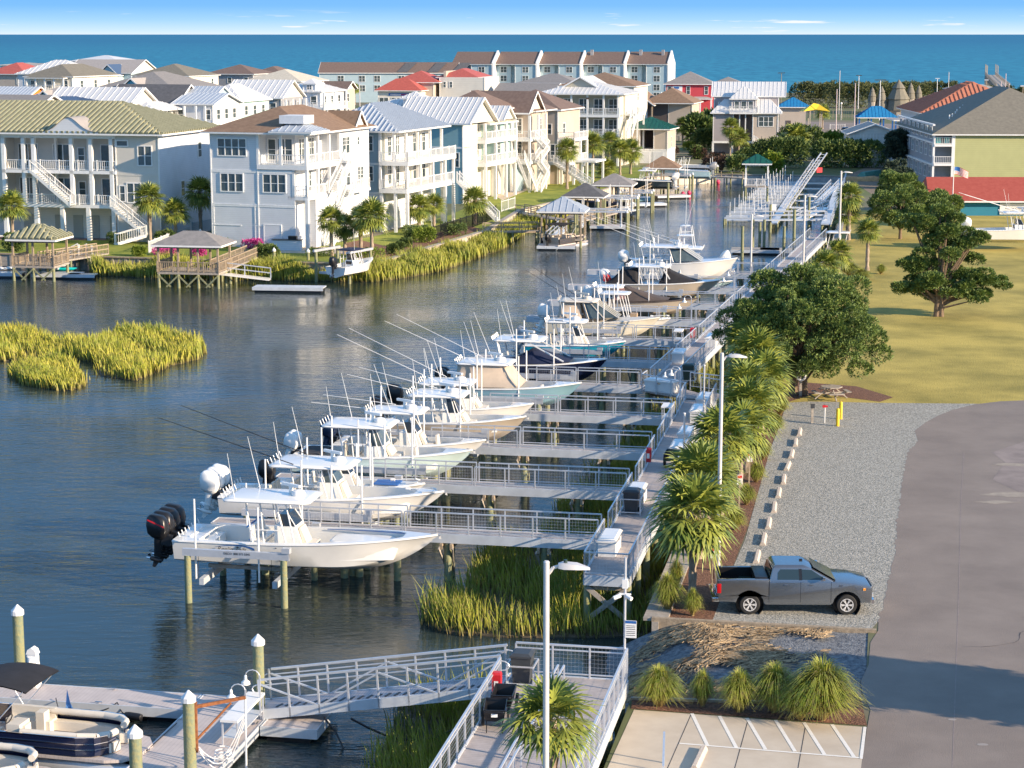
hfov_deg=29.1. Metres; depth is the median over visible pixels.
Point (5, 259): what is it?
bulkhead
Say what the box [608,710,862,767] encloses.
concrete parking
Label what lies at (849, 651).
gravel ramp
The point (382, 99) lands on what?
window
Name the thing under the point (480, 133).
house
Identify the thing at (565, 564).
street lamp
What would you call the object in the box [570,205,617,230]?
pier
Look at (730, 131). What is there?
palm tree
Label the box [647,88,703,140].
house
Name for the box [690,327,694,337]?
fire extinguisher cabinet
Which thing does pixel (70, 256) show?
pier
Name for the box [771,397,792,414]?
ornamental grass
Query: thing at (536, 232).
pier
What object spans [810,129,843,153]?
shrub
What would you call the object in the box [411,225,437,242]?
shrub
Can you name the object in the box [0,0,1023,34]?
sky
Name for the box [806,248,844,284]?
palm tree
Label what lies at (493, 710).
dock cart
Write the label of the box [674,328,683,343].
fish cleaning table
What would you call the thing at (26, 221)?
storage door
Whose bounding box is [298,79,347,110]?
house
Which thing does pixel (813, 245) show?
dock walkway
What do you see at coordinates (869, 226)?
palm tree
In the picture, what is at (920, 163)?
window
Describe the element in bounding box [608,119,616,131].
window
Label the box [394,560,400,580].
support pile
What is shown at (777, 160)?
shrub
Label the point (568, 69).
window
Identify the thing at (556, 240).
pontoon boat
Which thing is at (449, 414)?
motor boat
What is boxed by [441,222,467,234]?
shrub
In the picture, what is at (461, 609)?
marsh grass
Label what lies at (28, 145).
window
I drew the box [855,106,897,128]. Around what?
shelter
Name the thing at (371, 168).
window
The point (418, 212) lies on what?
palm tree
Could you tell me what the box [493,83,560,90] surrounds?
house
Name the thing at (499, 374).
motor boat
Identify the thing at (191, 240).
gazebo
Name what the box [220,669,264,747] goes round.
fish cleaning table
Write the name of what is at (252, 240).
flowering shrub
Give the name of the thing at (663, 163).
gazebo
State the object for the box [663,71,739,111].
shop building
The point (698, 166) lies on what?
boat lift
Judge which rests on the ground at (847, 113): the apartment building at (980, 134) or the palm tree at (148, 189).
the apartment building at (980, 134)
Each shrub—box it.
[1,231,24,251]
[106,231,128,243]
[131,244,147,255]
[151,247,176,254]
[153,228,174,238]
[192,249,206,255]
[240,237,262,248]
[253,242,280,258]
[304,246,334,256]
[355,246,384,257]
[385,242,399,253]
[396,240,405,249]
[399,237,412,246]
[401,224,431,231]
[403,228,417,239]
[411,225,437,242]
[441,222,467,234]
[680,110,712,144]
[682,141,695,149]
[687,144,704,158]
[690,145,708,158]
[691,126,712,149]
[701,153,727,171]
[703,107,713,119]
[709,151,725,156]
[725,153,749,172]
[732,147,757,156]
[748,135,811,167]
[762,148,785,172]
[776,123,823,156]
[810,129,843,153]
[810,137,888,167]
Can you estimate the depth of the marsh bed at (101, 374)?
140.49 m
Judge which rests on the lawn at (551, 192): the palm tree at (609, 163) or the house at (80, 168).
the palm tree at (609, 163)
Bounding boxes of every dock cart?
[481,697,509,732]
[490,683,518,709]
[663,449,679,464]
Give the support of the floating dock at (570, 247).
on the canal water
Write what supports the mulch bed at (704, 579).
on the ground at (847, 113)
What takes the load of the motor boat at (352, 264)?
on the boat lift at (315, 251)
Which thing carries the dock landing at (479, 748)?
in the canal water
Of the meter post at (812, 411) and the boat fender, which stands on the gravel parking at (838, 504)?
the meter post at (812, 411)
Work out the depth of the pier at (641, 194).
281.69 m
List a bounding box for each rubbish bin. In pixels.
[506,648,538,685]
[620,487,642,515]
[681,363,696,382]
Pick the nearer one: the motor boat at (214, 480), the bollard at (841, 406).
the motor boat at (214, 480)
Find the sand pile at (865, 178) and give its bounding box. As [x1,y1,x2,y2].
[842,176,879,180]
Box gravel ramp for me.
[606,626,867,712]
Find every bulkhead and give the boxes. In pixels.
[0,253,338,270]
[382,209,520,261]
[520,176,712,214]
[643,432,725,633]
[713,174,846,184]
[820,176,849,262]
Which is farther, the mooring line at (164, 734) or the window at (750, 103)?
the window at (750, 103)
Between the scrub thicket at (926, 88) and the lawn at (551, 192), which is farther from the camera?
the scrub thicket at (926, 88)
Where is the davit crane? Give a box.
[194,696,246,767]
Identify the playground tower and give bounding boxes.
[800,103,828,130]
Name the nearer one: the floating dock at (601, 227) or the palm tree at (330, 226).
the palm tree at (330, 226)
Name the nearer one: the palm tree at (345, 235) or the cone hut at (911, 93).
the palm tree at (345, 235)
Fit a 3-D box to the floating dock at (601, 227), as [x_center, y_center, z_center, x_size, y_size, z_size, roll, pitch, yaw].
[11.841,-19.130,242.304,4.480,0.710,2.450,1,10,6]
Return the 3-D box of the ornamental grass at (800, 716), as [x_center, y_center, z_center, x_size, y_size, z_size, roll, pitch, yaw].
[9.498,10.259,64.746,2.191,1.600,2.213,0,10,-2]
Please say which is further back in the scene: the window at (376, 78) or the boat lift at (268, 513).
the window at (376, 78)
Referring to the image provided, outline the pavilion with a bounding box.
[779,97,808,130]
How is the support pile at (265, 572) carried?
in the canal water
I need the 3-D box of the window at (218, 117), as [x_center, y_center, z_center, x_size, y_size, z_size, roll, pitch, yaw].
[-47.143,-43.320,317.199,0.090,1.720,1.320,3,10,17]
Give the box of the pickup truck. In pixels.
[708,556,873,614]
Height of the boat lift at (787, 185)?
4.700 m
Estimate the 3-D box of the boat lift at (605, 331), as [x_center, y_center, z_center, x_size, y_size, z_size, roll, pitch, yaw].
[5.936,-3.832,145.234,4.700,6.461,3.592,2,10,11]
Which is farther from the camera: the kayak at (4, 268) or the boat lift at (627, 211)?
the boat lift at (627, 211)
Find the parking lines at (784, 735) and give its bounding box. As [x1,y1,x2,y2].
[679,713,866,758]
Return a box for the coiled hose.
[213,746,233,763]
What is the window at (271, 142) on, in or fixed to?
in the house at (281, 172)
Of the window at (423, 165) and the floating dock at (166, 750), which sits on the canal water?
the floating dock at (166, 750)
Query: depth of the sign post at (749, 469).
98.35 m
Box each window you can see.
[18,143,38,165]
[19,177,39,199]
[30,80,34,86]
[46,80,51,87]
[52,144,68,166]
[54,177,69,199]
[77,147,85,163]
[78,181,86,197]
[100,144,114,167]
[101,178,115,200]
[116,140,127,146]
[119,185,125,201]
[126,182,141,202]
[137,145,152,165]
[177,109,182,115]
[180,180,185,196]
[197,141,201,157]
[203,109,210,119]
[216,109,220,119]
[217,138,246,156]
[220,173,243,191]
[224,108,228,118]
[227,77,231,82]
[232,107,235,117]
[244,105,247,114]
[253,105,256,113]
[262,174,285,193]
[267,138,276,160]
[269,102,275,108]
[277,138,292,160]
[298,138,303,160]
[308,137,313,154]
[308,170,311,185]
[310,96,316,104]
[320,168,321,183]
[338,75,343,80]
[342,136,349,153]
[342,169,350,186]
[357,165,363,181]
[359,75,364,81]
[360,85,364,91]
[369,135,373,151]
[369,165,373,181]
[374,76,379,81]
[379,97,388,101]
[387,136,391,156]
[387,166,391,184]
[396,135,399,154]
[396,166,399,183]
[403,166,404,181]
[412,133,415,152]
[412,165,415,178]
[421,132,425,151]
[422,163,425,178]
[455,152,459,167]
[478,67,484,72]
[497,142,499,152]
[500,67,506,72]
[500,75,506,80]
[516,118,521,133]
[517,141,521,155]
[522,67,528,72]
[539,118,541,129]
[544,67,549,72]
[548,124,551,134]
[550,144,559,158]
[562,122,564,133]
[566,67,571,72]
[579,98,588,111]
[580,119,588,130]
[588,67,593,72]
[593,119,601,131]
[594,99,602,111]
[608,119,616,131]
[609,99,616,111]
[610,67,615,72]
[631,67,637,72]
[631,75,637,80]
[653,67,659,72]
[653,76,659,81]
[653,84,659,90]
[686,86,689,94]
[704,86,707,94]
[734,101,739,108]
[748,101,753,107]
[758,116,773,126]
[911,138,913,149]
[919,162,921,174]
[920,141,922,152]
[924,142,926,154]
[928,165,930,176]
[929,144,931,156]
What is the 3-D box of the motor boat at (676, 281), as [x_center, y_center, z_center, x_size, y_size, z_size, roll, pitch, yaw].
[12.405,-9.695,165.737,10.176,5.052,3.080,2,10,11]
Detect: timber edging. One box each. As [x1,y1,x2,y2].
[631,696,849,705]
[651,616,875,633]
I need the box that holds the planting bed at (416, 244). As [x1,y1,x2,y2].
[346,226,481,258]
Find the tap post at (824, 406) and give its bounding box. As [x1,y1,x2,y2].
[822,405,827,422]
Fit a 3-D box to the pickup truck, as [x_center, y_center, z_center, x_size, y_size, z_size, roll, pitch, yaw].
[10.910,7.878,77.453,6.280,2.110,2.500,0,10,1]
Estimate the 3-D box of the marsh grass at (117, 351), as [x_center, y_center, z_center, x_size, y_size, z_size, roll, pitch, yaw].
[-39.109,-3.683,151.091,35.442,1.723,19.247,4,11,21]
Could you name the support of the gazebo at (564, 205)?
in the canal water
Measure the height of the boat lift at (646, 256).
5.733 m
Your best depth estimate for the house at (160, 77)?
398.55 m
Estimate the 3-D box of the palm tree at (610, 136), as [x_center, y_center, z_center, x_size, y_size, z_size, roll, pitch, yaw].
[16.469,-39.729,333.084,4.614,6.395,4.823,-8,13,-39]
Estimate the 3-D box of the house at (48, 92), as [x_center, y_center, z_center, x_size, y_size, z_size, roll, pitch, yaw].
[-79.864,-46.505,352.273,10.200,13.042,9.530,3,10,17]
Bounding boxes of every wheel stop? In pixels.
[691,745,707,767]
[753,549,760,563]
[760,532,766,545]
[765,517,771,528]
[771,501,776,512]
[775,487,781,497]
[781,474,785,484]
[783,460,790,470]
[788,449,794,458]
[793,437,797,446]
[797,427,801,435]
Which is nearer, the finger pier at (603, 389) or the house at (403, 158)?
the finger pier at (603, 389)
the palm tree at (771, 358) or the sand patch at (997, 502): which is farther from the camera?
the palm tree at (771, 358)
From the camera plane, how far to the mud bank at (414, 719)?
68.68 m
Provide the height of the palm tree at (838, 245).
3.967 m
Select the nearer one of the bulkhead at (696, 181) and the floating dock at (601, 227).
the floating dock at (601, 227)
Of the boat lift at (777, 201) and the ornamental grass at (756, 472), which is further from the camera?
the boat lift at (777, 201)
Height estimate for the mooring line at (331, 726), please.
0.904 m
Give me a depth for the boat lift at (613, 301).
149.47 m
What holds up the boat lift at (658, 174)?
in the canal water
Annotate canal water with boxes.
[0,183,843,767]
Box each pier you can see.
[37,243,108,271]
[49,243,86,269]
[210,245,259,285]
[210,501,601,580]
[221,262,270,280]
[276,458,629,529]
[431,423,653,486]
[475,343,671,383]
[480,393,673,447]
[483,221,540,242]
[503,324,694,369]
[515,204,564,227]
[526,305,715,347]
[527,366,644,412]
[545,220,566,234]
[547,290,732,330]
[568,275,749,310]
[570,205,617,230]
[587,262,767,296]
[623,183,652,202]
[711,170,744,188]
[751,210,826,220]
[768,181,802,229]
[790,207,818,213]
[794,200,827,206]
[796,199,829,218]
[798,194,820,199]
[802,188,826,195]
[804,182,833,189]
[814,179,838,203]
[820,173,845,235]
[984,64,1009,86]
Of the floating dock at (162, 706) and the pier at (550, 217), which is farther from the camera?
the pier at (550, 217)
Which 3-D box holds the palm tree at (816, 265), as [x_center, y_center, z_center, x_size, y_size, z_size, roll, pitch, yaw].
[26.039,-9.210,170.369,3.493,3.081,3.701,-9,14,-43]
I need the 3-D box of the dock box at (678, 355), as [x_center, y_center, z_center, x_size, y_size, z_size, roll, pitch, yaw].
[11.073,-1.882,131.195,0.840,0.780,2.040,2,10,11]
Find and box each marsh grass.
[0,318,206,380]
[6,347,89,391]
[84,215,524,282]
[412,357,732,640]
[512,199,574,229]
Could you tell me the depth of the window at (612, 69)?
696.86 m
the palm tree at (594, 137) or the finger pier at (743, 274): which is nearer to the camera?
the finger pier at (743, 274)
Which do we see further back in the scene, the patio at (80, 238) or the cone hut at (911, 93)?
the cone hut at (911, 93)
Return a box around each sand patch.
[980,492,1023,496]
[981,500,1016,503]
[996,463,1023,465]
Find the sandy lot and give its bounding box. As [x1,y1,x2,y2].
[846,167,918,193]
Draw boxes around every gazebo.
[5,223,73,281]
[151,231,235,288]
[536,196,589,247]
[561,183,609,223]
[591,173,637,214]
[645,156,681,193]
[742,154,771,203]
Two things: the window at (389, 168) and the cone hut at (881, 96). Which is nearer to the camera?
the window at (389, 168)
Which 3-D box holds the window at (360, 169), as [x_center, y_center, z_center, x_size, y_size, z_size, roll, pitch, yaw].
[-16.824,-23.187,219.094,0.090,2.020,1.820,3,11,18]
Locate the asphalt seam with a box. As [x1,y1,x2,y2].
[952,456,963,767]
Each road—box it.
[778,121,898,132]
[861,400,1023,767]
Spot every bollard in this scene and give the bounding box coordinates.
[836,408,839,425]
[839,401,842,418]
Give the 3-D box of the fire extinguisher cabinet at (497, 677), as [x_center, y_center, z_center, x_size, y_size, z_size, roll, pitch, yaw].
[-0.492,9.713,64.251,0.300,0.730,0.268,2,10,11]
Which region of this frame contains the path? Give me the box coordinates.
[497,190,526,199]
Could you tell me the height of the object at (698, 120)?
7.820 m
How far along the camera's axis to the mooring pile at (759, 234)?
224.01 m
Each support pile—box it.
[262,565,268,574]
[341,569,347,578]
[356,569,362,576]
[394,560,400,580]
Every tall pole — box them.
[835,91,836,129]
[838,77,839,113]
[854,83,855,125]
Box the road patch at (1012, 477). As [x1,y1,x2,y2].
[992,442,1023,491]
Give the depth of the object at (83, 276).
192.64 m
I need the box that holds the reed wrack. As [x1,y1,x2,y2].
[625,622,836,709]
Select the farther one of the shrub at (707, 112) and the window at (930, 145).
the shrub at (707, 112)
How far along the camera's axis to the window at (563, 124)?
297.53 m
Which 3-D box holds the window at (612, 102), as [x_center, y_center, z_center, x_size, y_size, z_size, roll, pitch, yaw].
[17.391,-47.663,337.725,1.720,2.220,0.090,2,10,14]
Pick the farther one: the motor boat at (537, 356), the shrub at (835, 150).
the shrub at (835, 150)
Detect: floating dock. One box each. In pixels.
[0,271,26,277]
[0,684,201,721]
[31,271,84,278]
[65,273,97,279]
[127,694,269,767]
[252,285,325,292]
[260,712,336,742]
[537,243,575,250]
[590,224,625,229]
[634,202,666,206]
[654,194,690,198]
[731,247,779,254]
[760,247,796,254]
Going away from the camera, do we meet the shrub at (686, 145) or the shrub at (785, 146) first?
the shrub at (785, 146)
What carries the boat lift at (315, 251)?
in the canal water
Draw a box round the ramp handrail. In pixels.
[662,731,664,767]
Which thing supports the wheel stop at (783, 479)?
on the gravel parking at (838, 504)
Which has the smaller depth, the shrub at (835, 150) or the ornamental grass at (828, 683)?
the ornamental grass at (828, 683)
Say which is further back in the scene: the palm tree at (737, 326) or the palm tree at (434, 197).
the palm tree at (434, 197)
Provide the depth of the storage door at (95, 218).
217.89 m
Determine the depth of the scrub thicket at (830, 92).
695.05 m
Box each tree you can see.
[0,189,29,232]
[129,181,167,243]
[156,196,193,233]
[183,175,210,229]
[314,203,348,255]
[333,213,359,253]
[347,205,375,247]
[348,195,394,256]
[355,82,360,104]
[409,192,435,225]
[421,191,447,225]
[459,185,489,216]
[487,672,604,767]
[554,136,579,188]
[582,130,605,179]
[594,156,617,177]
[601,131,618,167]
[608,137,631,174]
[621,137,643,173]
[638,468,744,591]
[655,438,745,558]
[674,116,689,144]
[678,440,747,521]
[685,404,761,514]
[711,262,894,395]
[711,371,785,472]
[711,397,774,488]
[716,358,780,413]
[718,311,777,365]
[719,117,741,155]
[722,326,796,381]
[726,125,750,149]
[736,346,797,433]
[778,122,812,159]
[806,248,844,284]
[809,262,825,268]
[814,103,831,128]
[826,238,855,273]
[831,206,861,238]
[834,181,865,239]
[854,216,882,270]
[865,183,956,238]
[874,169,926,208]
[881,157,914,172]
[882,127,908,167]
[890,202,1013,316]
[929,187,964,216]
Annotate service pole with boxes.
[683,413,685,448]
[703,365,705,416]
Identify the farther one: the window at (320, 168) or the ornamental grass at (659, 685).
the window at (320, 168)
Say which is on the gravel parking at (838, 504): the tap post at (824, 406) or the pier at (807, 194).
the tap post at (824, 406)
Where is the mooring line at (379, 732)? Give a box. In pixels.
[350,713,478,740]
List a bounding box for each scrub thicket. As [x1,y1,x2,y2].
[788,80,837,105]
[806,82,848,97]
[822,80,876,107]
[860,80,895,94]
[866,79,924,102]
[889,80,931,94]
[921,80,958,95]
[1003,84,1023,92]
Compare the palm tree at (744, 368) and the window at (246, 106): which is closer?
the palm tree at (744, 368)
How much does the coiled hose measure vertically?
0.507 m
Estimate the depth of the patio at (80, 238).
217.66 m
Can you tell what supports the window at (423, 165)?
in the house at (403, 158)
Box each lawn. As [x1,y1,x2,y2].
[0,240,318,261]
[318,167,660,262]
[716,162,865,173]
[773,210,1023,403]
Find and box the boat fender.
[124,712,142,720]
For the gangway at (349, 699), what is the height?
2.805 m
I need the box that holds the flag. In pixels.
[954,167,967,178]
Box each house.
[0,62,34,85]
[0,86,44,94]
[0,94,61,99]
[0,100,219,244]
[15,60,77,86]
[22,64,119,89]
[26,63,43,65]
[35,86,65,94]
[53,86,182,111]
[59,96,98,100]
[71,55,129,61]
[75,59,155,80]
[98,71,221,86]
[116,84,193,113]
[130,64,219,83]
[170,86,243,124]
[200,104,376,248]
[212,64,272,85]
[225,83,272,118]
[231,79,306,108]
[249,69,328,83]
[262,66,285,71]
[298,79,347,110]
[324,81,357,109]
[352,101,499,232]
[388,91,428,105]
[403,96,537,203]
[460,90,514,195]
[470,90,556,192]
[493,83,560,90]
[517,73,575,83]
[532,89,605,184]
[542,75,644,165]
[557,72,650,121]
[631,117,678,162]
[647,88,703,140]
[710,81,786,153]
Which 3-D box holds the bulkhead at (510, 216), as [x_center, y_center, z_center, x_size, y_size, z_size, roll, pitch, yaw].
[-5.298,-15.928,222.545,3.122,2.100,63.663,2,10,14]
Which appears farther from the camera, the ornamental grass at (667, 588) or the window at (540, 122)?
the window at (540, 122)
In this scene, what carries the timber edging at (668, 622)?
on the ground at (847, 113)
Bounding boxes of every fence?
[148,224,189,252]
[192,219,211,231]
[433,206,495,238]
[501,198,512,211]
[814,110,900,118]
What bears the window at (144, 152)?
in the house at (80, 168)
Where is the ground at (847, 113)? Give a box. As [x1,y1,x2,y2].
[207,93,924,767]
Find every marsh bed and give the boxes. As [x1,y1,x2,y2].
[0,347,194,380]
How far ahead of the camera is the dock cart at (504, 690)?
63.70 m
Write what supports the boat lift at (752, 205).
in the canal water
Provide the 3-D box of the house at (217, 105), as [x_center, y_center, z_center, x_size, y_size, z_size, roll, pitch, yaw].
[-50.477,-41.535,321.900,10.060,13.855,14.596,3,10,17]
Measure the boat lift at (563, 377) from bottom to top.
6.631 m
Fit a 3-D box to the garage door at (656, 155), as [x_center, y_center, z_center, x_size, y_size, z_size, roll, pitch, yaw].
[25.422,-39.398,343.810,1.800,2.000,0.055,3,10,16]
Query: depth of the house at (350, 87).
397.89 m
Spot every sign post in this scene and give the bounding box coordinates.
[710,548,714,583]
[737,474,742,507]
[747,454,751,483]
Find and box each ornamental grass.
[629,663,690,709]
[648,573,686,609]
[667,558,684,585]
[682,586,704,615]
[686,667,720,706]
[711,666,767,712]
[725,508,746,529]
[740,483,759,504]
[743,460,768,482]
[749,660,794,712]
[755,442,772,459]
[764,412,786,431]
[770,675,824,722]
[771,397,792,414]
[771,655,869,722]
[840,262,860,275]
[847,268,876,279]
[875,264,887,273]
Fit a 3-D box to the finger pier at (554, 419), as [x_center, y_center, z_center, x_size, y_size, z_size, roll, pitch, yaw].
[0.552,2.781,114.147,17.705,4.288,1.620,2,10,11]
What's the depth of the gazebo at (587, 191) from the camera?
246.18 m
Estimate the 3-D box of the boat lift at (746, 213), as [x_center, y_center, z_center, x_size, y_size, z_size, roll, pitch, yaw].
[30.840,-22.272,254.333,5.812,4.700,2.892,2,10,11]
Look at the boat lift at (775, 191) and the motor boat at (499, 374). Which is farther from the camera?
the boat lift at (775, 191)
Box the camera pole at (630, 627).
[613,557,636,678]
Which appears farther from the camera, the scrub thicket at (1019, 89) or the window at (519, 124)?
the scrub thicket at (1019, 89)
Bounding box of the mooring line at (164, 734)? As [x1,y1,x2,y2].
[146,723,176,750]
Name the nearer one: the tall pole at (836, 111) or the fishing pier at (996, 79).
the tall pole at (836, 111)
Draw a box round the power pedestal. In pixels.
[26,646,41,688]
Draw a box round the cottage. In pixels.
[841,121,890,166]
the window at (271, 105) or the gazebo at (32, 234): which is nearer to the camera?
the gazebo at (32, 234)
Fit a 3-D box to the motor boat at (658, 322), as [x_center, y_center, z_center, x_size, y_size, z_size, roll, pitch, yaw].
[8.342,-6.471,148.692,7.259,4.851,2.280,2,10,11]
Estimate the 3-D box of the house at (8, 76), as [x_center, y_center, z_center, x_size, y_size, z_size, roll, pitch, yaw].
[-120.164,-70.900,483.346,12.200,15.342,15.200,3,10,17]
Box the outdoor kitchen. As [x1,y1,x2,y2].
[271,236,302,250]
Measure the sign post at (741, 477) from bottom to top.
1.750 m
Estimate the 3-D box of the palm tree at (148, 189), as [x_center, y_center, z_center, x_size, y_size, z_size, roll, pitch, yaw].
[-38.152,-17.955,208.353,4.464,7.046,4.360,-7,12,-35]
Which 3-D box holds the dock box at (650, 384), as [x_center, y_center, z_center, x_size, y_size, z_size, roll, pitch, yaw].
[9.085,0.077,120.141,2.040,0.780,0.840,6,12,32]
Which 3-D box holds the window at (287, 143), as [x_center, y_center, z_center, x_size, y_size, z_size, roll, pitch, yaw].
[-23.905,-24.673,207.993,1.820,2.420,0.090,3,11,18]
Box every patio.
[0,237,108,239]
[271,247,342,253]
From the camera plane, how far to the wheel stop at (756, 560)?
84.64 m
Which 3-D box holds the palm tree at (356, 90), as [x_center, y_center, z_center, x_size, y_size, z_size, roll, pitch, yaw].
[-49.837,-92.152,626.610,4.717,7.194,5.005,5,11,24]
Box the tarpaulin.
[858,170,880,176]
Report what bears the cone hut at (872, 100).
on the ground at (847, 113)
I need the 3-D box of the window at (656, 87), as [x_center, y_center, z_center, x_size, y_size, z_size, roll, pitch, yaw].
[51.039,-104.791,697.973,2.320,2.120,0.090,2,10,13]
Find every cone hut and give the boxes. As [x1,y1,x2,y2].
[868,87,876,107]
[876,87,886,108]
[886,80,908,114]
[907,83,914,101]
[915,86,921,99]
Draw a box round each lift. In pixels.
[182,483,320,608]
[241,447,388,569]
[295,427,402,524]
[313,245,372,283]
[320,410,437,518]
[369,386,449,479]
[388,369,496,478]
[431,357,505,461]
[476,349,549,440]
[516,320,581,411]
[542,301,605,382]
[558,286,624,358]
[574,197,629,234]
[594,283,629,348]
[602,184,639,218]
[611,267,668,338]
[619,180,654,212]
[638,235,699,259]
[638,256,684,318]
[641,238,699,302]
[649,164,693,191]
[681,157,718,184]
[723,196,768,225]
[729,192,772,216]
[735,190,776,213]
[738,189,779,209]
[742,186,781,205]
[748,179,784,201]
[750,176,786,197]
[753,173,789,196]
[759,174,791,189]
[765,171,793,186]
[766,165,795,183]
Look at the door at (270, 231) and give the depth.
207.61 m
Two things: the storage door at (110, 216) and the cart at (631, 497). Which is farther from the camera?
the storage door at (110, 216)
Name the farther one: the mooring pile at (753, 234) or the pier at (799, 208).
the pier at (799, 208)
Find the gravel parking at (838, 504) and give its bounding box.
[713,401,973,627]
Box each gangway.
[252,644,511,718]
[782,152,826,208]
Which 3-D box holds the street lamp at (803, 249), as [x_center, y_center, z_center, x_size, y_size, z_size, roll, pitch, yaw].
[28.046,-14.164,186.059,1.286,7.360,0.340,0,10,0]
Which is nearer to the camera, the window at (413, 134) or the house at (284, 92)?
the window at (413, 134)
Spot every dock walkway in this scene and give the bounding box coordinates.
[583,382,716,624]
[650,298,733,412]
[729,228,826,305]
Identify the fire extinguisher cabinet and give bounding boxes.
[492,671,501,690]
[646,447,651,461]
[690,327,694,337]
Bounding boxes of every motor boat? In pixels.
[146,436,440,568]
[158,405,447,520]
[258,459,424,487]
[281,373,475,478]
[312,363,488,452]
[325,229,372,278]
[339,328,533,414]
[347,349,528,441]
[388,313,581,406]
[491,301,606,381]
[511,289,625,357]
[526,267,661,337]
[575,199,619,207]
[583,265,697,315]
[584,213,738,279]
[598,272,670,329]
[599,240,719,297]
[603,195,735,271]
[613,196,649,201]
[614,196,638,218]
[628,161,679,189]
[660,162,716,179]
[676,155,703,169]
[714,280,732,286]
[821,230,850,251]
[961,193,1023,241]
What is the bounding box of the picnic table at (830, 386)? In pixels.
[811,384,851,401]
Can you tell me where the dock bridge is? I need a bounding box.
[641,370,727,411]
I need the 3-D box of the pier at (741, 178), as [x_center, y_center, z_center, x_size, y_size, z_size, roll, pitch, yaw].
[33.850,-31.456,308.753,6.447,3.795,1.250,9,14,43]
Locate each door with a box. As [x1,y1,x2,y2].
[24,214,32,227]
[55,214,60,229]
[73,215,82,237]
[92,215,99,237]
[110,216,111,230]
[263,224,281,243]
[639,152,649,162]
[653,152,662,160]
[741,101,746,108]
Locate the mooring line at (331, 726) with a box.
[323,717,344,748]
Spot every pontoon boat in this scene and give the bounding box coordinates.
[0,662,152,767]
[0,742,49,767]
[539,222,587,249]
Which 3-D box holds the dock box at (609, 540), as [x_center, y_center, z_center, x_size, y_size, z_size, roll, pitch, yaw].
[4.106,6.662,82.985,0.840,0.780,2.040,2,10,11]
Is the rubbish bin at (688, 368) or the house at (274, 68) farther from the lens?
the house at (274, 68)
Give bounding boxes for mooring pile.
[11,604,24,661]
[127,724,142,767]
[181,690,196,767]
[251,634,264,709]
[306,249,309,259]
[596,198,599,224]
[603,200,605,223]
[667,183,668,200]
[740,226,743,259]
[752,219,754,246]
[758,222,760,244]
[763,219,765,245]
[769,204,771,232]
[782,226,785,258]
[792,210,795,250]
[807,197,810,227]
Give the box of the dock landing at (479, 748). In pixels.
[429,641,628,767]
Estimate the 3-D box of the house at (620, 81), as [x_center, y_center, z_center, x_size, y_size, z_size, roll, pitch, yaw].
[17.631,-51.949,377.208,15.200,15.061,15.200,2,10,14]
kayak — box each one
[0,266,15,270]
[55,266,76,270]
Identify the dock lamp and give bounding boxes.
[662,366,680,413]
[677,295,691,323]
[722,269,734,297]
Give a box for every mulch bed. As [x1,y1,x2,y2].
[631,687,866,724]
[670,382,891,619]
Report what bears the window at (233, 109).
in the house at (217, 105)
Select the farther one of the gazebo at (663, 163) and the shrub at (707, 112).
the shrub at (707, 112)
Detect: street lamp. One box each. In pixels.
[543,559,589,767]
[716,352,746,565]
[750,214,761,272]
[802,195,816,264]
[838,171,852,237]
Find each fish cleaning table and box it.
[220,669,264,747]
[661,403,672,421]
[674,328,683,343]
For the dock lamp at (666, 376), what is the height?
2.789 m
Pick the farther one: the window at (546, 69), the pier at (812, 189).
the window at (546, 69)
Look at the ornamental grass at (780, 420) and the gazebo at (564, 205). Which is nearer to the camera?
the ornamental grass at (780, 420)
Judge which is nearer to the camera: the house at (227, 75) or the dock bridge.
the dock bridge
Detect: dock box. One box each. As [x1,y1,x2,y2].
[596,528,622,556]
[628,482,647,506]
[643,377,678,393]
[669,439,687,451]
[671,348,686,363]
[677,425,694,444]
[689,403,706,422]
[695,392,711,409]
[704,333,717,347]
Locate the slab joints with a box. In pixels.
[667,715,804,767]
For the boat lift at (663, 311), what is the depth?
154.64 m
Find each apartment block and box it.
[318,62,470,101]
[453,50,674,95]
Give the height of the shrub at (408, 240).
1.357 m
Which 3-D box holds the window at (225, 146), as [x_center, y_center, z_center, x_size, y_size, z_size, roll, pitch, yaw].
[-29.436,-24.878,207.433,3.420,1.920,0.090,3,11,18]
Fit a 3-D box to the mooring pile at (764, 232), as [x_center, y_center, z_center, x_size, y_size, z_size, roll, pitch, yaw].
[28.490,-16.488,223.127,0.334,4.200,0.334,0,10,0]
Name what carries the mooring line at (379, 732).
attached to the mud bank at (414, 719)
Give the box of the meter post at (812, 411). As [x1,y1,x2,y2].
[811,404,814,422]
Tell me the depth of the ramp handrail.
59.44 m
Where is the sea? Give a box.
[0,35,1023,92]
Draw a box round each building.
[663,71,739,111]
[886,118,904,160]
[894,86,1023,182]
[896,81,988,117]
[923,177,1023,215]
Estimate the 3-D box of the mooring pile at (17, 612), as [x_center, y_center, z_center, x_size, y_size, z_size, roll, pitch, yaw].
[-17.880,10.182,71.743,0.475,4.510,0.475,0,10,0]
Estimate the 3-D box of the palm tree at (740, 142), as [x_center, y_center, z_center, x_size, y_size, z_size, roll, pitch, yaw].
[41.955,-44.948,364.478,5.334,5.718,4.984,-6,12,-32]

